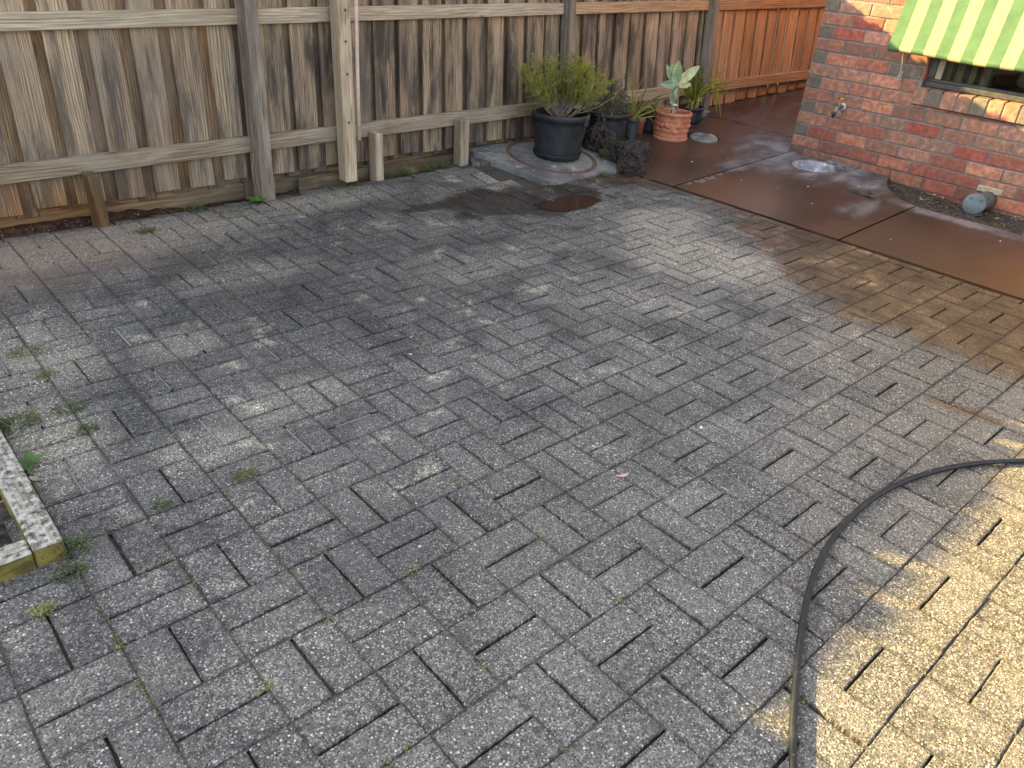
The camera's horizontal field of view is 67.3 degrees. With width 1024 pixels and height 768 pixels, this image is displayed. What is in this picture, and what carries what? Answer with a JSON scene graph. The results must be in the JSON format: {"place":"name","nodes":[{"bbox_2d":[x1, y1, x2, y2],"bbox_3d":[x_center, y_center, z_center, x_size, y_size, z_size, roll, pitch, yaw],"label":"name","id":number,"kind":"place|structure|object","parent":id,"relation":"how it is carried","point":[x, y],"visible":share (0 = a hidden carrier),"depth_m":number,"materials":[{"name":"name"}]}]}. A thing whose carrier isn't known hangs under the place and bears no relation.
{"place":"outdoors","nodes":[
{"label":"outdoors","id":0,"kind":"place"},
{"bbox_2d":[0,168,437,238],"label":"soil strip","id":1,"kind":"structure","parent":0,"point":[47,226],"depth_m":3.66,"materials":[{"name":"brown soil"}]},
{"bbox_2d":[0,161,1023,767],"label":"patio paving","id":2,"kind":"structure","parent":0,"point":[566,693],"depth_m":2.13,"materials":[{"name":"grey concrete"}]},
{"bbox_2d":[0,410,43,434],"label":"weed","id":3,"kind":"object","parent":2,"relation":"on","point":[27,417],"visible":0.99,"depth_m":2.20,"materials":[{"name":"green plant"}]},
{"bbox_2d":[6,344,43,358],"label":"weed","id":4,"kind":"object","parent":2,"relation":"on","point":[21,349],"visible":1,"depth_m":2.55,"materials":[{"name":"green plant"}]},
{"bbox_2d":[17,451,44,470],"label":"weed","id":5,"kind":"object","parent":2,"relation":"on","point":[27,461],"visible":0.75,"depth_m":2.05,"materials":[{"name":"green plant"}]},
{"bbox_2d":[0,429,66,582],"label":"planter edging","id":6,"kind":"object","parent":2,"relation":"on","point":[41,544],"visible":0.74,"depth_m":1.79,"materials":[{"name":"wood"}]},
{"bbox_2d":[29,476,40,481],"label":"fallen leaf","id":7,"kind":"object","parent":2,"relation":"on","point":[33,478],"visible":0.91,"depth_m":2.00,"materials":[{"name":"beige plant"}]},
{"bbox_2d":[26,601,56,619],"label":"weed","id":8,"kind":"object","parent":2,"relation":"on","point":[47,606],"visible":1,"depth_m":1.63,"materials":[{"name":"green plant"}]},
{"bbox_2d":[35,368,58,378],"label":"weed","id":9,"kind":"object","parent":2,"relation":"on","point":[42,374],"visible":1,"depth_m":2.44,"materials":[{"name":"green plant"}]},
{"bbox_2d":[51,560,88,581],"bbox_3d":[-0.990,0.417,1.724,0.075,0.036,0.058,-5,31,-17],"label":"weed","id":10,"kind":"object","parent":2,"relation":"on","point":[72,564],"visible":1,"depth_m":1.72,"materials":[{"name":"green plant"}]},
{"bbox_2d":[51,397,90,414],"bbox_3d":[-1.316,0.068,2.291,0.116,0.026,0.085,-21,39,-37],"label":"weed","id":11,"kind":"object","parent":2,"relation":"on","point":[57,411],"visible":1,"depth_m":2.29,"materials":[{"name":"green plant"}]},
{"bbox_2d":[59,534,94,556],"bbox_3d":[-1.020,0.372,1.789,0.088,0.045,0.069,-21,39,-37],"label":"weed","id":12,"kind":"object","parent":2,"relation":"on","point":[83,542],"visible":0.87,"depth_m":1.79,"materials":[{"name":"green plant"}]},
{"bbox_2d":[75,422,99,434],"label":"weed","id":13,"kind":"object","parent":2,"relation":"on","point":[91,424],"visible":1,"depth_m":2.20,"materials":[{"name":"green plant"}]},
{"bbox_2d":[87,249,128,261],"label":"weed","id":14,"kind":"object","parent":2,"relation":"on","point":[103,253],"visible":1,"depth_m":3.32,"materials":[{"name":"green plant"}]},
{"bbox_2d":[134,226,156,233],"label":"weed","id":15,"kind":"object","parent":2,"relation":"on","point":[143,230],"visible":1,"depth_m":3.58,"materials":[{"name":"green plant"}]},
{"bbox_2d":[149,497,173,512],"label":"weed","id":16,"kind":"object","parent":2,"relation":"on","point":[165,504],"visible":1,"depth_m":1.94,"materials":[{"name":"green plant"}]},
{"bbox_2d":[0,225,389,517],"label":"joint sand","id":17,"kind":"structure","parent":2,"relation":"on","point":[166,384],"depth_m":2.47,"materials":[{"name":"grey sand"}]},
{"bbox_2d":[184,203,205,211],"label":"weed","id":18,"kind":"object","parent":2,"relation":"on","point":[198,209],"visible":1,"depth_m":3.92,"materials":[{"name":"green plant"}]},
{"bbox_2d":[209,209,244,218],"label":"weed","id":19,"kind":"object","parent":2,"relation":"on","point":[226,213],"visible":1,"depth_m":3.89,"materials":[{"name":"green plant"}]},
{"bbox_2d":[231,467,258,481],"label":"weed","id":20,"kind":"object","parent":2,"relation":"on","point":[244,474],"visible":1,"depth_m":2.08,"materials":[{"name":"green plant"}]},
{"bbox_2d":[245,196,265,202],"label":"weed","id":21,"kind":"object","parent":2,"relation":"on","point":[257,199],"visible":1,"depth_m":4.08,"materials":[{"name":"green plant"}]},
{"bbox_2d":[30,148,648,761],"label":"dry grass","id":22,"kind":"structure","parent":2,"relation":"on","point":[272,444],"depth_m":1.86,"materials":[{"name":"plant"}]},
{"bbox_2d":[329,0,356,182],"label":"timber post","id":23,"kind":"object","parent":2,"relation":"on","point":[342,67],"visible":1,"depth_m":4.15,"materials":[{"name":"brown wood"}]},
{"bbox_2d":[354,0,360,140],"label":"wooden rod","id":24,"kind":"object","parent":23,"relation":"hanging from","point":[356,34],"visible":1,"depth_m":4.14,"materials":[{"name":"brown wood"}]},
{"bbox_2d":[61,229,626,767],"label":"moss","id":25,"kind":"object","parent":2,"relation":"on","point":[315,605],"visible":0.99,"depth_m":1.66,"materials":[{"name":"green plant"}]},
{"bbox_2d":[384,169,392,179],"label":"weed","id":26,"kind":"object","parent":2,"relation":"on","point":[389,174],"visible":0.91,"depth_m":4.59,"materials":[{"name":"green plant"}]},
{"bbox_2d":[396,165,412,176],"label":"weed","id":27,"kind":"object","parent":2,"relation":"on","point":[402,173],"visible":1,"depth_m":4.67,"materials":[{"name":"green plant"}]},
{"bbox_2d":[419,161,435,171],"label":"weed","id":28,"kind":"object","parent":2,"relation":"on","point":[426,169],"visible":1,"depth_m":4.77,"materials":[{"name":"green plant"}]},
{"bbox_2d":[437,162,453,167],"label":"weed","id":29,"kind":"object","parent":2,"relation":"on","point":[445,165],"visible":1,"depth_m":4.85,"materials":[{"name":"green plant"}]},
{"bbox_2d":[470,158,490,166],"bbox_3d":[-0.177,-1.430,4.962,0.177,0.050,0.088,-5,31,-16],"label":"loose paver","id":30,"kind":"object","parent":2,"relation":"on","point":[474,162],"visible":0.68,"depth_m":4.93,"materials":[{"name":"grey concrete"}]},
{"bbox_2d":[468,139,616,185],"bbox_3d":[0.275,-1.460,5.164,1.015,0.205,0.695,-21,39,-37],"label":"concrete pad","id":31,"kind":"object","parent":2,"relation":"on","point":[528,164],"visible":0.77,"depth_m":5.00,"materials":[{"name":"concrete"}]},
{"bbox_2d":[533,147,580,160],"bbox_3d":[0.301,-1.552,5.167,0.328,0.030,0.328,-21,39,-37],"label":"pot saucer","id":32,"kind":"object","parent":31,"relation":"on","point":[553,158],"visible":0.4,"depth_m":5.05,"materials":[{"name":"black plastic"}]},
{"bbox_2d":[531,106,589,156],"bbox_3d":[0.313,-1.661,5.100,0.388,0.278,0.396,-21,39,-37],"label":"plant pot","id":33,"kind":"object","parent":32,"relation":"on","point":[558,136],"visible":0.88,"depth_m":4.98,"materials":[{"name":"black plastic"}]},
{"bbox_2d":[515,46,616,116],"bbox_3d":[0.366,-1.934,4.953,0.772,0.458,0.592,-21,39,-37],"label":"shrub","id":34,"kind":"object","parent":33,"relation":"on","point":[577,86],"visible":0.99,"depth_m":4.90,"materials":[{"name":"green plant"}]},
{"bbox_2d":[533,194,601,210],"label":"puddle","id":35,"kind":"object","parent":2,"relation":"on","point":[573,202],"visible":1,"depth_m":4.48,"materials":[{"name":"liquid"}]},
{"bbox_2d":[597,172,609,177],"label":"weed","id":36,"kind":"object","parent":2,"relation":"on","point":[604,175],"visible":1,"depth_m":4.99,"materials":[{"name":"green plant"}]},
{"bbox_2d":[788,458,1023,767],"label":"garden hose","id":37,"kind":"object","parent":2,"relation":"on","point":[794,702],"visible":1,"depth_m":1.87,"materials":[{"name":"black rubber"}]},
{"bbox_2d":[891,185,1023,235],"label":"leaf litter","id":38,"kind":"object","parent":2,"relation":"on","point":[957,208],"visible":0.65,"depth_m":4.88,"materials":[{"name":"brown plant"}]},
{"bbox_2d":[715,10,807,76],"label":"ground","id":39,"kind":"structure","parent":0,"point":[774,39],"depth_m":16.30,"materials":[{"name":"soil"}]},
{"bbox_2d":[0,0,826,227],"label":"paling fence","id":40,"kind":"object","parent":39,"relation":"on","point":[106,106],"visible":0.62,"depth_m":4.09,"materials":[{"name":"brown wood"}]},
{"bbox_2d":[789,0,1023,219],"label":"brick house","id":41,"kind":"structure","parent":39,"relation":"on","point":[950,131],"depth_m":5.16,"materials":[{"name":"brick"}]},
{"bbox_2d":[831,97,845,117],"bbox_3d":[2.307,-1.948,5.427,0.108,0.137,0.049,-21,39,-37],"label":"garden tap","id":42,"kind":"object","parent":41,"relation":"attached to","point":[840,106],"visible":1,"depth_m":5.42,"materials":[{"name":"silver metal"}]},
{"bbox_2d":[887,0,1023,79],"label":"awning","id":43,"kind":"object","parent":41,"relation":"attached to","point":[985,33],"depth_m":4.71,"materials":[{"name":"fabric"}]},
{"bbox_2d":[924,58,1023,102],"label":"window","id":44,"kind":"structure","parent":41,"relation":"in","point":[942,74],"depth_m":4.97,"materials":[{"name":"black glass"}]},
{"bbox_2d":[962,191,996,215],"bbox_3d":[2.976,-1.116,4.928,0.231,0.230,0.139,-21,39,-37],"label":"drain pipe","id":45,"kind":"object","parent":41,"relation":"attached to","point":[975,204],"visible":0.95,"depth_m":4.85,"materials":[{"name":"grey plastic"}]},
{"bbox_2d":[623,118,1023,235],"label":"garden soil","id":46,"kind":"structure","parent":0,"point":[990,219],"depth_m":4.96,"materials":[{"name":"brown soil"}]},
{"bbox_2d":[582,122,616,152],"bbox_3d":[0.619,-1.687,5.412,0.246,0.283,0.246,-21,39,-37],"label":"rock","id":47,"kind":"object","parent":46,"relation":"on","point":[599,135],"visible":0.56,"depth_m":5.33,"materials":[{"name":"grey stone"}]},
{"bbox_2d":[587,107,629,140],"bbox_3d":[0.688,-1.869,5.602,0.310,0.228,0.310,-21,39,-37],"label":"plant pot","id":48,"kind":"object","parent":46,"relation":"on","point":[618,126],"visible":0.48,"depth_m":5.47,"materials":[{"name":"black plastic"}]},
{"bbox_2d":[584,62,633,122],"bbox_3d":[0.714,-2.075,5.486,0.416,0.405,0.335,-21,39,-37],"label":"shrub","id":49,"kind":"object","parent":48,"relation":"in","point":[614,109],"visible":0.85,"depth_m":5.48,"materials":[{"name":"green plant"}]},
{"bbox_2d":[598,140,624,162],"bbox_3d":[0.709,-1.571,5.293,0.240,0.196,0.196,-4,31,-14],"label":"rock","id":50,"kind":"object","parent":46,"relation":"on","point":[609,151],"visible":0.52,"depth_m":5.23,"materials":[{"name":"grey stone"}]},
{"bbox_2d":[624,118,638,138],"bbox_3d":[0.907,-1.951,5.854,0.102,0.150,0.102,-21,39,-37],"label":"plant pot","id":51,"kind":"object","parent":46,"relation":"on","point":[631,128],"visible":0.79,"depth_m":5.82,"materials":[{"name":"grey plastic"}]},
{"bbox_2d":[627,71,669,133],"bbox_3d":[0.999,-2.081,5.765,0.465,0.490,0.175,-21,39,-37],"label":"strap leaf plant","id":52,"kind":"object","parent":51,"relation":"in","point":[639,111],"visible":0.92,"depth_m":5.80,"materials":[{"name":"green plant"}]},
{"bbox_2d":[637,117,645,133],"bbox_3d":[0.992,-1.995,5.952,0.072,0.125,0.072,-21,39,-37],"label":"terracotta shard","id":53,"kind":"object","parent":46,"relation":"on","point":[641,124],"visible":0.65,"depth_m":5.93,"materials":[{"name":"orange ceramic"}]},
{"bbox_2d":[639,109,655,133],"bbox_3d":[1.079,-2.053,6.009,0.196,0.150,0.196,-21,39,-37],"label":"plant pot","id":54,"kind":"object","parent":46,"relation":"on","point":[648,127],"visible":0.41,"depth_m":5.94,"materials":[{"name":"black plastic"}]},
{"bbox_2d":[637,102,665,113],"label":"dead plant","id":55,"kind":"object","parent":54,"relation":"on","point":[653,105],"visible":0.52,"depth_m":5.94,"materials":[{"name":"grey plant"}]},
{"bbox_2d":[678,104,703,123],"bbox_3d":[1.442,-2.191,6.241,0.210,0.125,0.210,-21,39,-37],"label":"plant pot","id":56,"kind":"object","parent":46,"relation":"on","point":[696,116],"visible":0.57,"depth_m":6.17,"materials":[{"name":"black plastic"}]},
{"bbox_2d":[679,54,729,117],"bbox_3d":[1.504,-2.373,6.146,0.640,0.500,0.292,-21,39,-37],"label":"strap leaf plant","id":57,"kind":"object","parent":56,"relation":"in","point":[696,96],"visible":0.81,"depth_m":6.12,"materials":[{"name":"plant"}]},
{"bbox_2d":[701,110,707,118],"bbox_3d":[1.576,-2.209,6.324,0.070,0.084,0.060,-21,39,-37],"label":"stone","id":58,"kind":"object","parent":46,"relation":"on","point":[704,114],"visible":0.58,"depth_m":6.30,"materials":[{"name":"grey stone"}]},
{"bbox_2d":[628,87,1023,302],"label":"concrete path","id":59,"kind":"structure","parent":0,"point":[757,172],"depth_m":4.90,"materials":[{"name":"brown concrete"}]},
{"bbox_2d":[615,138,651,177],"bbox_3d":[0.810,-1.498,5.141,0.185,0.265,0.239,21,34,26],"label":"rock","id":60,"kind":"object","parent":59,"relation":"on","point":[633,158],"visible":0.91,"depth_m":5.07,"materials":[{"name":"grey stone"}]},
{"bbox_2d":[653,107,692,141],"bbox_3d":[1.218,-1.971,5.850,0.277,0.206,0.277,-21,39,-37],"label":"terracotta pot","id":61,"kind":"object","parent":59,"relation":"on","point":[674,128],"visible":0.98,"depth_m":5.77,"materials":[{"name":"ceramic"}]},
{"bbox_2d":[659,60,699,117],"bbox_3d":[1.214,-2.159,5.668,0.272,0.417,0.129,-14,35,-29],"label":"agave","id":62,"kind":"object","parent":61,"relation":"on","point":[677,77],"visible":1,"depth_m":5.62,"materials":[{"name":"green plant"}]},
{"bbox_2d":[689,132,717,142],"bbox_3d":[1.471,-1.886,5.921,0.220,0.059,0.220,-21,39,-37],"label":"drain cover","id":63,"kind":"object","parent":59,"relation":"on","point":[703,137],"visible":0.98,"depth_m":5.90,"materials":[{"name":"grey concrete"}]},
{"bbox_2d":[791,160,857,171],"bbox_3d":[2.219,-1.539,5.550,0.432,0.122,0.303,-5,31,-17],"label":"drain gully","id":64,"kind":"object","parent":59,"relation":"in","point":[813,165],"visible":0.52,"depth_m":5.60,"materials":[{"name":"silver metal"}]}
]}

